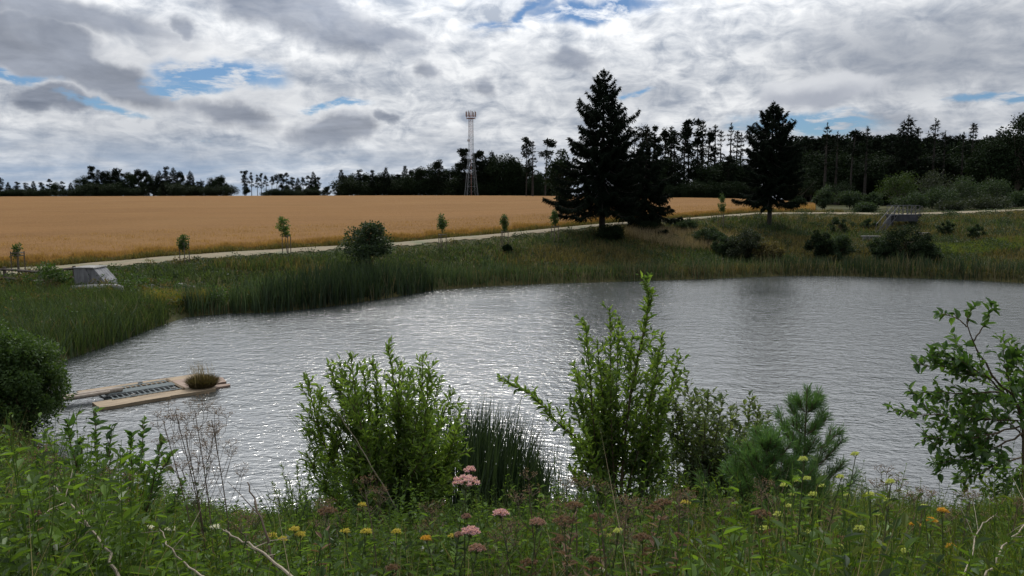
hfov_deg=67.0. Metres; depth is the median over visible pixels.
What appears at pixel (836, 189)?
shrub
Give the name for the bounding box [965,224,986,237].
bush
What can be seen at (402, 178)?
broadleaf tree
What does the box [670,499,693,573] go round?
yellow flower
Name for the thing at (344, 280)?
tall dark reeds
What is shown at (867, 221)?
bush
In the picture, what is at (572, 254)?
dry grass
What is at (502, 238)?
stake frame
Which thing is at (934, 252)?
bush
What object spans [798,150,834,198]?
broadleaf tree
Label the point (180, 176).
pine tree
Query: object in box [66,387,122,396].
pole
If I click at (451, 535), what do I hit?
yellow flower
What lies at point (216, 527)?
white flower
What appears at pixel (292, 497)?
plant
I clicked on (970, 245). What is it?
bright grass
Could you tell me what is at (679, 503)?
dry stalk
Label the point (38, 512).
seed head
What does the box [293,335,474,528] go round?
willow bush
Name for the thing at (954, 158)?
broadleaf tree
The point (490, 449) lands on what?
reed clump
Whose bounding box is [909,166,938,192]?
broadleaf tree
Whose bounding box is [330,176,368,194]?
scrub tree
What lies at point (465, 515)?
pink flower
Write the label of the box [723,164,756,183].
broadleaf tree
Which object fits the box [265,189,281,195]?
scrub tree
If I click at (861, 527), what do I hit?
pale flower
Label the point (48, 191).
scrub tree
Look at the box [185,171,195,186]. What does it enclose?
conifer tree
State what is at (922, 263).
dark reeds
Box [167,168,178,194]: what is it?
conifer tree
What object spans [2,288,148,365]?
bent dry reeds
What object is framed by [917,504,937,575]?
pale flower
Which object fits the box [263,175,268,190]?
pine tree
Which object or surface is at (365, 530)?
yellow flower
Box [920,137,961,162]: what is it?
broadleaf tree
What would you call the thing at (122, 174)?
pine tree
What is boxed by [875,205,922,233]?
spillway footbridge
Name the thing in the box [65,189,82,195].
scrub tree
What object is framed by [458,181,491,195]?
scrub tree
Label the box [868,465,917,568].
dry stalk
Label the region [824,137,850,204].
pine tree
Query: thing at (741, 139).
conifer tree
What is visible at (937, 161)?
broadleaf tree
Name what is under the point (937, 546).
grass
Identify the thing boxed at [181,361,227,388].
grass tuft
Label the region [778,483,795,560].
pale flower
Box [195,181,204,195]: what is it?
pine tree
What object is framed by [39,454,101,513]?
dry stalk
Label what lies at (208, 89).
sky
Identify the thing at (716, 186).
scrub tree
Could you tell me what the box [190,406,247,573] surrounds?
dry stalk
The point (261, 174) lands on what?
pine tree
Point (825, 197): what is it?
shrub
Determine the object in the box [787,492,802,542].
pale flower
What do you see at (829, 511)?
dry stalk
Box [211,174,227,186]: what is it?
broadleaf tree
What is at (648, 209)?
spruce tree
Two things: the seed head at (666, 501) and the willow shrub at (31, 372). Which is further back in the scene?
the willow shrub at (31, 372)
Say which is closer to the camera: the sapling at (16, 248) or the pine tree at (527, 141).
the sapling at (16, 248)
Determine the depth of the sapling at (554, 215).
73.16 m
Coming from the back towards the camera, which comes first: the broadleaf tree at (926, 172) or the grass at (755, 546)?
the broadleaf tree at (926, 172)
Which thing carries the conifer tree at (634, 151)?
on the ground at (521, 282)
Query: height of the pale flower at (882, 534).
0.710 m
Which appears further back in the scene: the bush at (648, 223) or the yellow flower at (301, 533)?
the bush at (648, 223)
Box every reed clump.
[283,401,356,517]
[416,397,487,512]
[457,389,558,514]
[533,428,572,510]
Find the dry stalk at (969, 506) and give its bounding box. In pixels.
[936,488,981,556]
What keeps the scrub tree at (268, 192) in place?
on the ground at (521, 282)
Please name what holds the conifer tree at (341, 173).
on the ground at (521, 282)
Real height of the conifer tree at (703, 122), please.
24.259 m
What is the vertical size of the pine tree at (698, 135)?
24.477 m
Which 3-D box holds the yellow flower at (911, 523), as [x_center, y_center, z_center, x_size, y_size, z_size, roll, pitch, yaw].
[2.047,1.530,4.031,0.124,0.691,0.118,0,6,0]
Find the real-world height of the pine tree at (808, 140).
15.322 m
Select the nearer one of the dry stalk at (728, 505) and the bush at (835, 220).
the dry stalk at (728, 505)
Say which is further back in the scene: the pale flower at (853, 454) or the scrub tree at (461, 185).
the scrub tree at (461, 185)
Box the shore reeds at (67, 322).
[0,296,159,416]
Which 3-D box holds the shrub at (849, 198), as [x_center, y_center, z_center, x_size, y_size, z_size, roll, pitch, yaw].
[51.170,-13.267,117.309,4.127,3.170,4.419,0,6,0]
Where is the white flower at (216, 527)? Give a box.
[210,523,226,560]
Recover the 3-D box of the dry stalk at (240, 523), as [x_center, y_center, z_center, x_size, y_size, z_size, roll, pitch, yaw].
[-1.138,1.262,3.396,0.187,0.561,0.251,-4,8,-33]
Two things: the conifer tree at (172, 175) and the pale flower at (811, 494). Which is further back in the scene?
the conifer tree at (172, 175)
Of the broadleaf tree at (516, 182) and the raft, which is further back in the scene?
the broadleaf tree at (516, 182)
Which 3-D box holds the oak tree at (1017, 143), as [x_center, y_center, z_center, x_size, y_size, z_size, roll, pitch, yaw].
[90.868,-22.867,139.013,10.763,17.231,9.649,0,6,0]
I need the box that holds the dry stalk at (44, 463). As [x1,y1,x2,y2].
[19,443,66,545]
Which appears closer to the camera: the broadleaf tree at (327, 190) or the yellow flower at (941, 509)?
the yellow flower at (941, 509)
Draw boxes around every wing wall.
[72,265,117,284]
[861,236,878,240]
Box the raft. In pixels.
[76,374,229,410]
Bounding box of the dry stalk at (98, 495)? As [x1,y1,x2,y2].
[78,475,126,521]
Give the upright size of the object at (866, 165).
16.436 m
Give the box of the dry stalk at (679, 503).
[642,485,704,575]
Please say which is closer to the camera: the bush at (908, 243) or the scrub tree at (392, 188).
the bush at (908, 243)
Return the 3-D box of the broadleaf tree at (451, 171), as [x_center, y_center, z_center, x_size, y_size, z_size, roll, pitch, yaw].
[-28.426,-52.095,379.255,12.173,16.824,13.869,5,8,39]
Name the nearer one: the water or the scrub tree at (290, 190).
the water
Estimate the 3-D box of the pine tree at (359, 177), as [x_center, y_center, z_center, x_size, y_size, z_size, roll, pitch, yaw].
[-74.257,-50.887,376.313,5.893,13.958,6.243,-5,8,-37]
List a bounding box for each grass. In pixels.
[0,208,844,267]
[0,208,1023,463]
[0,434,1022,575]
[253,406,788,556]
[461,493,835,575]
[623,223,737,251]
[723,466,1023,575]
[930,236,1023,254]
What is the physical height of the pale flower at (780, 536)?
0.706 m
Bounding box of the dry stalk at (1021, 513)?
[983,496,1023,559]
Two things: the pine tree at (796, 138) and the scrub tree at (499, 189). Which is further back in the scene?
the scrub tree at (499, 189)
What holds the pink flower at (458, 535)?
on the ground at (521, 282)
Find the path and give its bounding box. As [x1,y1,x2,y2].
[1,209,1023,273]
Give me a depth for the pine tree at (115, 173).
385.67 m
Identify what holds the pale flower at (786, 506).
on the ground at (521, 282)
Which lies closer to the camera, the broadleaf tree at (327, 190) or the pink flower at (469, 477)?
the pink flower at (469, 477)
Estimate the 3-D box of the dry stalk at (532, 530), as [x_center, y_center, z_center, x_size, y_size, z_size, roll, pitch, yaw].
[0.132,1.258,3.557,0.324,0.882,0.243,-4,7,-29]
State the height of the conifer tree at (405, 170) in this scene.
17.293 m
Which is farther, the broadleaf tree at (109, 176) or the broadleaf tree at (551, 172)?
the broadleaf tree at (109, 176)
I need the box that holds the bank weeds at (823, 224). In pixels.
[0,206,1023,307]
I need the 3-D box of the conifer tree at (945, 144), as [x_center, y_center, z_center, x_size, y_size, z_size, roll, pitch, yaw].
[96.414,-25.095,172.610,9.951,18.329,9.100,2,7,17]
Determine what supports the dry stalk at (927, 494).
on the ground at (521, 282)
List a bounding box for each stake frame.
[10,251,25,275]
[179,243,189,261]
[282,234,290,252]
[438,233,446,249]
[501,230,508,246]
[551,225,558,242]
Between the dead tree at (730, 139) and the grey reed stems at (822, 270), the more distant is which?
the dead tree at (730, 139)
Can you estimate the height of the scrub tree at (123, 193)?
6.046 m
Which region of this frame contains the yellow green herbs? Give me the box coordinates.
[140,287,211,307]
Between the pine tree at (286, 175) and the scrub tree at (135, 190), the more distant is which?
the pine tree at (286, 175)
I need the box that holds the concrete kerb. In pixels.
[70,284,123,291]
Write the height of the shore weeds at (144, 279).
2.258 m
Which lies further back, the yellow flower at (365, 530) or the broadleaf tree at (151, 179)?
the broadleaf tree at (151, 179)
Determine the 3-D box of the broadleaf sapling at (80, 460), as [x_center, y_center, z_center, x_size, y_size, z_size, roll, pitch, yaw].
[-2.842,1.439,5.412,1.385,1.349,0.953,0,6,0]
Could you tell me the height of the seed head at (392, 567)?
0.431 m
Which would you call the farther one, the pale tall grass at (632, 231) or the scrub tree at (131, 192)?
the scrub tree at (131, 192)
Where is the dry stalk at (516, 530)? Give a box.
[481,520,523,575]
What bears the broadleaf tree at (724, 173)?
on the ground at (521, 282)
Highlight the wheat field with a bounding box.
[0,195,814,262]
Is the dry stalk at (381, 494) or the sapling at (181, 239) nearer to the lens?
the dry stalk at (381, 494)
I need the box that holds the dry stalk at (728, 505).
[707,497,738,558]
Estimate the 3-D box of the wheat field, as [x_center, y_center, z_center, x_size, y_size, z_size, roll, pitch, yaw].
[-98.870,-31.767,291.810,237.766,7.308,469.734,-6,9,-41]
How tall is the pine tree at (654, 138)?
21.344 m
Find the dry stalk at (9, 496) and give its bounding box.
[2,482,24,517]
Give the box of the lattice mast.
[464,110,477,195]
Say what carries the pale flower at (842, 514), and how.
on the ground at (521, 282)
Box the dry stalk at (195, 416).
[169,392,248,568]
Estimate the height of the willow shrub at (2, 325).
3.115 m
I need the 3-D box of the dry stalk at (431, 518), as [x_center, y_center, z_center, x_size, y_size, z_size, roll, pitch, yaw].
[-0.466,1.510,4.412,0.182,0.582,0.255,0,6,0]
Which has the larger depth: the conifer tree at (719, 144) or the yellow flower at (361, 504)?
the conifer tree at (719, 144)
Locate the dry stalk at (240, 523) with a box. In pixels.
[229,510,271,575]
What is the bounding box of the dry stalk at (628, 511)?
[612,494,646,575]
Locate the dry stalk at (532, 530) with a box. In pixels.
[500,467,566,575]
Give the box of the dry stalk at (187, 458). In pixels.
[161,398,236,561]
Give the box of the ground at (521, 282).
[1,204,1023,575]
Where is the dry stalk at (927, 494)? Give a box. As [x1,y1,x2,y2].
[902,484,941,555]
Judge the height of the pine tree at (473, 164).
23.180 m
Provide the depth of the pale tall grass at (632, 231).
77.37 m
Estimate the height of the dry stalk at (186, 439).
1.149 m
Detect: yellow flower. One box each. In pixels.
[260,532,276,575]
[277,536,288,571]
[289,526,310,575]
[293,531,309,575]
[336,528,354,575]
[352,528,375,575]
[358,502,372,572]
[388,528,401,575]
[420,535,444,573]
[445,533,461,575]
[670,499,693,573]
[901,522,920,562]
[922,516,937,559]
[930,507,950,561]
[944,543,956,575]
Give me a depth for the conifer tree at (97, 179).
385.99 m
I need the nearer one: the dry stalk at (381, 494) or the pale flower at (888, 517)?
the pale flower at (888, 517)
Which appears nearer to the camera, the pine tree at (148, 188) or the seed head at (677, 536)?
the seed head at (677, 536)
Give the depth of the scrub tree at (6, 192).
373.65 m
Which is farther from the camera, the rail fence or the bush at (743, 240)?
the bush at (743, 240)
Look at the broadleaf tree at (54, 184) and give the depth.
389.66 m
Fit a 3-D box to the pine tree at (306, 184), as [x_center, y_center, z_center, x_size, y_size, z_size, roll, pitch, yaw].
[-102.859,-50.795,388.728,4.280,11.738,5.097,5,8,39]
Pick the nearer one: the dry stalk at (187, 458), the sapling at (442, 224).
the dry stalk at (187, 458)
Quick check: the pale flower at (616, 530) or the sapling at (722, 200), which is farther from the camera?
the sapling at (722, 200)
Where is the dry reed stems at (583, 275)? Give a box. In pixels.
[182,257,617,313]
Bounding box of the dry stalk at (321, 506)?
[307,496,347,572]
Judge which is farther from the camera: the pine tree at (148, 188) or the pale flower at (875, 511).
the pine tree at (148, 188)
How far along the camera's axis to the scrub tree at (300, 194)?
372.29 m
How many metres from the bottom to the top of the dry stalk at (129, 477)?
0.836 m
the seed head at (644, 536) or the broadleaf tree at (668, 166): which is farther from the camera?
the broadleaf tree at (668, 166)
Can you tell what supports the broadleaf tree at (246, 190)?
on the ground at (521, 282)
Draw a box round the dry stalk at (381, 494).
[353,473,388,575]
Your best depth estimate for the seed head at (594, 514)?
3.63 m
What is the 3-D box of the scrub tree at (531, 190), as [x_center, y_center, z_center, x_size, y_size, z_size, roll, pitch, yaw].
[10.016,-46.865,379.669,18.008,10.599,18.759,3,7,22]
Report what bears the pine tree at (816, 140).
on the ground at (521, 282)
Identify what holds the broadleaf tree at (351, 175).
on the ground at (521, 282)
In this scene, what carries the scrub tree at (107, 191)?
on the ground at (521, 282)
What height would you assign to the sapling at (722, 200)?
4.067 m
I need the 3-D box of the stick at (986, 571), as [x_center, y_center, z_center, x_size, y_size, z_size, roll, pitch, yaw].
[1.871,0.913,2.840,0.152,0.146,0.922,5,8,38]
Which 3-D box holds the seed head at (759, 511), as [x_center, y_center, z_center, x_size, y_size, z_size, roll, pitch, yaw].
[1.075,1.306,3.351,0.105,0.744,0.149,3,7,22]
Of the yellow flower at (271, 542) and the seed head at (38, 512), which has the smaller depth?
the seed head at (38, 512)
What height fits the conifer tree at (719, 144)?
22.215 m
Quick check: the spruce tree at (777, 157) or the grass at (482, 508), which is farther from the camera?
the spruce tree at (777, 157)
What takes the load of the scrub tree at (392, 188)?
on the ground at (521, 282)
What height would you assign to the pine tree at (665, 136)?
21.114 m
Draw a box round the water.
[33,276,1023,513]
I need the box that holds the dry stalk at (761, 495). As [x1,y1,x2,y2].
[751,477,796,567]
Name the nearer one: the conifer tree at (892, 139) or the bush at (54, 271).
the bush at (54, 271)
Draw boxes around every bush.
[21,260,69,288]
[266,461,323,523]
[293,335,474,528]
[338,220,395,266]
[502,244,512,252]
[596,222,624,240]
[629,220,659,230]
[663,372,773,522]
[673,218,698,230]
[691,226,724,244]
[710,235,736,254]
[726,227,764,258]
[751,240,785,261]
[804,229,831,257]
[827,217,855,231]
[827,234,856,259]
[859,218,878,227]
[866,236,895,258]
[884,223,934,260]
[906,239,944,259]
[935,220,955,234]
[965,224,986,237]
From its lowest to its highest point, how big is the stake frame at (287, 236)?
1.750 m
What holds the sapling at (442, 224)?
on the ground at (521, 282)
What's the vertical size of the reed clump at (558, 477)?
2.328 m
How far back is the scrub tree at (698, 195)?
199.32 m
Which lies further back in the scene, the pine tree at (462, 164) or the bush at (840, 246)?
the pine tree at (462, 164)
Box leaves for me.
[1,480,1023,575]
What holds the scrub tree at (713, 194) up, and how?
on the ground at (521, 282)
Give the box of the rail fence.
[0,266,75,281]
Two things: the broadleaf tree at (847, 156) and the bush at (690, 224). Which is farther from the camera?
the broadleaf tree at (847, 156)
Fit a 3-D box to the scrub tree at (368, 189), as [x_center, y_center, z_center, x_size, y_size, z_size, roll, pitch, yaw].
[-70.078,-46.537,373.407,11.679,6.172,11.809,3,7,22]
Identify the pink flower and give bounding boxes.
[446,531,463,574]
[447,465,476,567]
[452,474,479,575]
[452,525,480,575]
[456,513,478,575]
[465,543,486,575]
[492,508,517,575]
[526,517,546,575]
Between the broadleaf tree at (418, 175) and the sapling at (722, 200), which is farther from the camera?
the broadleaf tree at (418, 175)
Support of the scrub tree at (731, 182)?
on the ground at (521, 282)
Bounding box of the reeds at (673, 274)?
[534,252,786,283]
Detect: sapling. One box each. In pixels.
[9,242,22,272]
[29,406,186,531]
[176,234,189,251]
[275,216,290,252]
[436,213,448,232]
[496,270,689,519]
[499,214,508,238]
[549,209,559,225]
[717,193,725,225]
[882,297,1023,535]
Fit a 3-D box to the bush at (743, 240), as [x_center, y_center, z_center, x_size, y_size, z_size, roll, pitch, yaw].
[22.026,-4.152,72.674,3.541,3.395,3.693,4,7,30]
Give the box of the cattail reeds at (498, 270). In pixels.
[376,252,540,295]
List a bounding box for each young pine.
[693,423,849,543]
[731,381,863,535]
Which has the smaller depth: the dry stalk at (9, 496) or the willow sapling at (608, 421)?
the dry stalk at (9, 496)
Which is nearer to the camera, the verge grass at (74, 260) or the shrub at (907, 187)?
the verge grass at (74, 260)
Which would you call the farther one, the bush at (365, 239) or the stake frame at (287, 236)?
the stake frame at (287, 236)
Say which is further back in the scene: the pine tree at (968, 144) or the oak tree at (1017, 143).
the pine tree at (968, 144)
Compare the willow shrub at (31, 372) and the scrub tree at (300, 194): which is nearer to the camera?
the willow shrub at (31, 372)
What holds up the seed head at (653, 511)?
on the ground at (521, 282)
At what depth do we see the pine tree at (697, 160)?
206.87 m
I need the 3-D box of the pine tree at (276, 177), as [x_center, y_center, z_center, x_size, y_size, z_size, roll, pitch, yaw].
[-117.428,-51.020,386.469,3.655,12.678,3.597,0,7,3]
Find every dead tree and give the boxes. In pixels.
[727,122,734,162]
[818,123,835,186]
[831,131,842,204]
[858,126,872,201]
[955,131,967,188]
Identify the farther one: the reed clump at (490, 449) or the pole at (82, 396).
the pole at (82, 396)
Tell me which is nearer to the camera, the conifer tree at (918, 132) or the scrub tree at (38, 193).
the conifer tree at (918, 132)
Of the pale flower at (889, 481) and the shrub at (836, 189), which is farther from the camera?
the shrub at (836, 189)
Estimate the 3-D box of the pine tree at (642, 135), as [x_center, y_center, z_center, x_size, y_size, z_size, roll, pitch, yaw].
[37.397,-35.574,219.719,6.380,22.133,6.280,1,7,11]
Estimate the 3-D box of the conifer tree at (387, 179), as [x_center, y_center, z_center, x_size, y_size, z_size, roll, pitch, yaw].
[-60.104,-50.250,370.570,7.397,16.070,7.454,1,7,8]
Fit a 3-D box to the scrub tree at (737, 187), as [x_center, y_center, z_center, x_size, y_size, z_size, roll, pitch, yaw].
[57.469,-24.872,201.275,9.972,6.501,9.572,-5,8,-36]
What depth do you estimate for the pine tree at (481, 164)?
372.86 m
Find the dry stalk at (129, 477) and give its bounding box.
[99,464,140,564]
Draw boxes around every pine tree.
[0,177,4,189]
[13,182,22,189]
[46,179,51,189]
[86,166,95,185]
[100,170,110,184]
[110,167,122,182]
[120,172,128,183]
[133,169,144,188]
[139,169,148,182]
[145,186,152,195]
[151,186,156,195]
[159,183,166,195]
[161,166,171,195]
[176,171,185,183]
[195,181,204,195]
[239,170,249,187]
[249,172,254,195]
[255,175,259,195]
[258,173,263,195]
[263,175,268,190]
[274,174,278,189]
[278,173,285,188]
[282,173,289,188]
[289,177,295,189]
[304,175,311,188]
[314,177,320,189]
[339,175,346,194]
[355,169,362,194]
[368,170,376,193]
[429,159,447,194]
[455,148,475,194]
[469,153,479,181]
[472,149,488,193]
[520,137,533,195]
[537,138,557,195]
[634,123,651,151]
[648,124,661,157]
[656,127,672,161]
[664,128,683,159]
[675,123,695,161]
[679,118,695,160]
[682,159,692,182]
[688,118,707,165]
[689,157,708,180]
[698,128,718,164]
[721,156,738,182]
[785,136,802,144]
[790,136,815,196]
[807,136,828,201]
[811,137,836,157]
[821,133,836,149]
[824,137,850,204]
[838,128,866,188]
[838,137,860,165]
[865,134,882,151]
[867,136,887,157]
[875,133,897,144]
[952,138,962,144]
[958,140,978,154]
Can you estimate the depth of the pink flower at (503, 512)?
3.52 m
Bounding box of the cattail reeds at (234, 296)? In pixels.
[168,270,278,316]
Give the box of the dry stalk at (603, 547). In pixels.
[589,480,631,575]
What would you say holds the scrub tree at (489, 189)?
on the ground at (521, 282)
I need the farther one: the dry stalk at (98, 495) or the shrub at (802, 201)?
the shrub at (802, 201)
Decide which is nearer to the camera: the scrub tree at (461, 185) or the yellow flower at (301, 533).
the yellow flower at (301, 533)
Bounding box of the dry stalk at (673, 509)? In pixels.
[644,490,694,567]
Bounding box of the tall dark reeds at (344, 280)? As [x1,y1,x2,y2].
[248,251,437,311]
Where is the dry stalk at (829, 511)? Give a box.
[820,506,851,551]
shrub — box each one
[0,316,21,347]
[0,327,76,437]
[788,195,807,206]
[810,184,836,209]
[821,179,855,205]
[834,190,861,209]
[851,201,879,212]
[861,191,884,206]
[874,171,921,207]
[892,189,930,208]
[909,169,965,197]
[919,185,960,208]
[934,198,969,210]
[950,175,988,207]
[960,190,1014,209]
[971,176,1018,199]
[1005,190,1023,207]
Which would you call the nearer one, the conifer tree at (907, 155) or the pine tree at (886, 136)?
the conifer tree at (907, 155)
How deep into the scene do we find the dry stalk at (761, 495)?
4.12 m
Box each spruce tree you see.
[541,68,643,229]
[619,139,683,235]
[731,100,805,225]
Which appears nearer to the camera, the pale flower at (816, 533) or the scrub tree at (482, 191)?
the pale flower at (816, 533)
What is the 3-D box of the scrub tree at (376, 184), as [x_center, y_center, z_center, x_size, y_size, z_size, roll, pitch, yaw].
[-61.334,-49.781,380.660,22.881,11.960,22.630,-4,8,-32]
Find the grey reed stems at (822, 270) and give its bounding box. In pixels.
[621,254,1023,281]
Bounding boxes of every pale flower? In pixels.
[605,527,622,574]
[746,526,766,573]
[770,511,789,556]
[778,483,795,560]
[780,478,800,556]
[785,503,790,527]
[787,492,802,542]
[791,456,810,566]
[793,476,810,542]
[803,491,821,559]
[813,483,830,559]
[821,474,848,559]
[827,491,851,564]
[837,452,858,572]
[854,525,869,573]
[863,491,882,548]
[863,512,890,569]
[877,478,902,572]
[882,497,898,552]
[901,548,910,569]
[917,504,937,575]
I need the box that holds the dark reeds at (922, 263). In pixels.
[774,249,1023,282]
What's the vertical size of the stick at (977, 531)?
0.169 m
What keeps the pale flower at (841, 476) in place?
on the ground at (521, 282)
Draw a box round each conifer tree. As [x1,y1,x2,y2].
[5,182,11,189]
[31,181,36,189]
[93,170,102,185]
[153,171,163,189]
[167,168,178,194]
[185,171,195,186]
[294,178,300,190]
[309,172,315,195]
[336,170,343,192]
[380,167,392,194]
[401,166,408,176]
[486,151,496,174]
[527,141,539,195]
[628,132,637,152]
[642,124,651,155]
[667,155,684,187]
[674,158,687,185]
[691,120,711,166]
[709,124,723,165]
[715,130,724,163]
[728,130,743,161]
[735,133,746,164]
[860,140,884,203]
[880,114,928,206]
[881,134,899,205]
[908,127,928,182]
[920,136,936,157]
[925,117,944,206]
[934,130,953,182]
[935,136,952,156]
[941,134,956,156]
[959,123,980,198]
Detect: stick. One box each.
[37,469,128,575]
[142,508,203,575]
[222,529,292,575]
[227,481,278,575]
[326,398,398,511]
[957,494,998,571]
[984,479,1023,575]
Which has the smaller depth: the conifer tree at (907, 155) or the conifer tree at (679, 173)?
the conifer tree at (907, 155)
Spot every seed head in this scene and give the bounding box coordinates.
[26,510,43,555]
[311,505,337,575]
[384,564,400,575]
[516,557,537,575]
[550,514,577,575]
[551,535,571,573]
[555,501,583,575]
[580,555,599,575]
[589,512,609,575]
[632,532,652,575]
[641,498,671,575]
[642,504,662,569]
[668,532,687,575]
[750,509,772,574]
[833,535,851,554]
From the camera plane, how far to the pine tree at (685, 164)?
209.79 m
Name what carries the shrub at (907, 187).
on the ground at (521, 282)
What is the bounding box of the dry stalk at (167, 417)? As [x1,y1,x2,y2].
[149,407,223,552]
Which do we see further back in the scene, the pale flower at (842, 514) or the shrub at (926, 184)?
the shrub at (926, 184)
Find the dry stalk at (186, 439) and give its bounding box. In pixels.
[164,414,212,549]
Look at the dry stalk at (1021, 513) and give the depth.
4.15 m
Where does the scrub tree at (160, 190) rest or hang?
on the ground at (521, 282)
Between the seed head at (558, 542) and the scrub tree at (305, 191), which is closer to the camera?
the seed head at (558, 542)
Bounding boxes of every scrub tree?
[0,189,15,195]
[10,189,24,195]
[22,188,42,195]
[29,189,46,195]
[40,188,58,195]
[50,188,71,195]
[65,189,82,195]
[73,183,101,195]
[73,184,94,195]
[94,182,125,195]
[98,184,117,195]
[103,186,128,195]
[118,187,137,195]
[125,189,139,195]
[126,187,148,195]
[152,187,170,195]
[158,181,190,195]
[166,182,192,195]
[184,185,202,195]
[196,186,218,195]
[202,187,223,195]
[212,183,239,195]
[263,187,280,195]
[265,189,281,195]
[282,189,297,195]
[296,192,306,195]
[298,188,313,195]
[304,189,320,195]
[313,190,325,195]
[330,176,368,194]
[350,184,367,194]
[354,185,377,194]
[369,175,399,194]
[374,180,403,194]
[390,175,428,194]
[419,181,448,194]
[436,175,473,194]
[445,176,480,194]
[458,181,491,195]
[469,180,488,195]
[471,183,497,195]
[477,181,511,195]
[483,176,515,195]
[496,182,528,195]
[515,184,548,195]
[524,181,571,195]
[663,187,681,197]
[665,185,677,197]
[669,182,693,196]
[677,188,696,197]
[678,178,711,197]
[691,188,711,197]
[698,178,730,197]
[702,186,717,197]
[716,189,736,197]
[719,181,749,198]
[722,178,758,198]
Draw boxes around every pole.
[62,390,109,400]
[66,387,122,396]
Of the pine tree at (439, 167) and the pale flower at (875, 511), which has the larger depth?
the pine tree at (439, 167)
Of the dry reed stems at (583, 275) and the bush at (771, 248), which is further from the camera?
the bush at (771, 248)
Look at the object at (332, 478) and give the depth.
12.66 m
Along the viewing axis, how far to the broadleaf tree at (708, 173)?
205.55 m
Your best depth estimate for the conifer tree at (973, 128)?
155.52 m
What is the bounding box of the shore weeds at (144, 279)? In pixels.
[0,268,262,328]
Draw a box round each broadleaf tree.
[49,182,61,194]
[72,175,91,185]
[101,169,122,185]
[121,172,141,188]
[144,174,158,191]
[204,177,215,187]
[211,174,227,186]
[242,186,250,194]
[322,185,332,194]
[347,173,356,180]
[358,172,370,184]
[369,172,382,192]
[395,174,410,194]
[410,166,429,193]
[416,164,443,194]
[440,168,452,181]
[442,166,461,179]
[479,155,512,195]
[494,153,524,189]
[503,161,528,190]
[525,172,547,195]
[540,149,581,215]
[659,157,684,185]
[685,162,727,184]
[713,157,748,187]
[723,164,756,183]
[731,165,764,188]
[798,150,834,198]
[800,164,831,201]
[808,165,832,202]
[816,150,862,204]
[823,138,864,204]
[826,162,846,204]
[833,165,868,204]
[853,161,874,201]
[854,152,903,205]
[862,156,896,205]
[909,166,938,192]
[913,141,945,158]
[919,153,953,206]
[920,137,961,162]
[929,157,968,189]
[939,136,994,158]
[946,152,977,190]
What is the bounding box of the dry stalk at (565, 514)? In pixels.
[550,473,592,573]
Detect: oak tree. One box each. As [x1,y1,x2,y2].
[963,135,1021,199]
[989,113,1023,206]
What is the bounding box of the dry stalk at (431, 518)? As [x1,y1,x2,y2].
[413,501,445,569]
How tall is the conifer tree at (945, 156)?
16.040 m
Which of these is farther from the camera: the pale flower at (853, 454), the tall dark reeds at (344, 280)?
the tall dark reeds at (344, 280)
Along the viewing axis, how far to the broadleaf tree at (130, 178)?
380.98 m
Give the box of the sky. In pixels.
[0,0,1023,198]
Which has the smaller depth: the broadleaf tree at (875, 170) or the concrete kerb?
the concrete kerb
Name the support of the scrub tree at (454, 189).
on the ground at (521, 282)
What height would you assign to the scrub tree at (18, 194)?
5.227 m
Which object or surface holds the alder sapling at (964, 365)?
on the ground at (521, 282)
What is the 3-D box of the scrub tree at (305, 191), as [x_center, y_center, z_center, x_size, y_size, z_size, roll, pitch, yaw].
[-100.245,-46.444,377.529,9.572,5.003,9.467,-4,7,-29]
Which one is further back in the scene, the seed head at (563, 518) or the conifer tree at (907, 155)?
the conifer tree at (907, 155)
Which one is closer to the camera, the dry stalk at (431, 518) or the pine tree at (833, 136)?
the dry stalk at (431, 518)
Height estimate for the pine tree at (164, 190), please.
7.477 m
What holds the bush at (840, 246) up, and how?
on the ground at (521, 282)

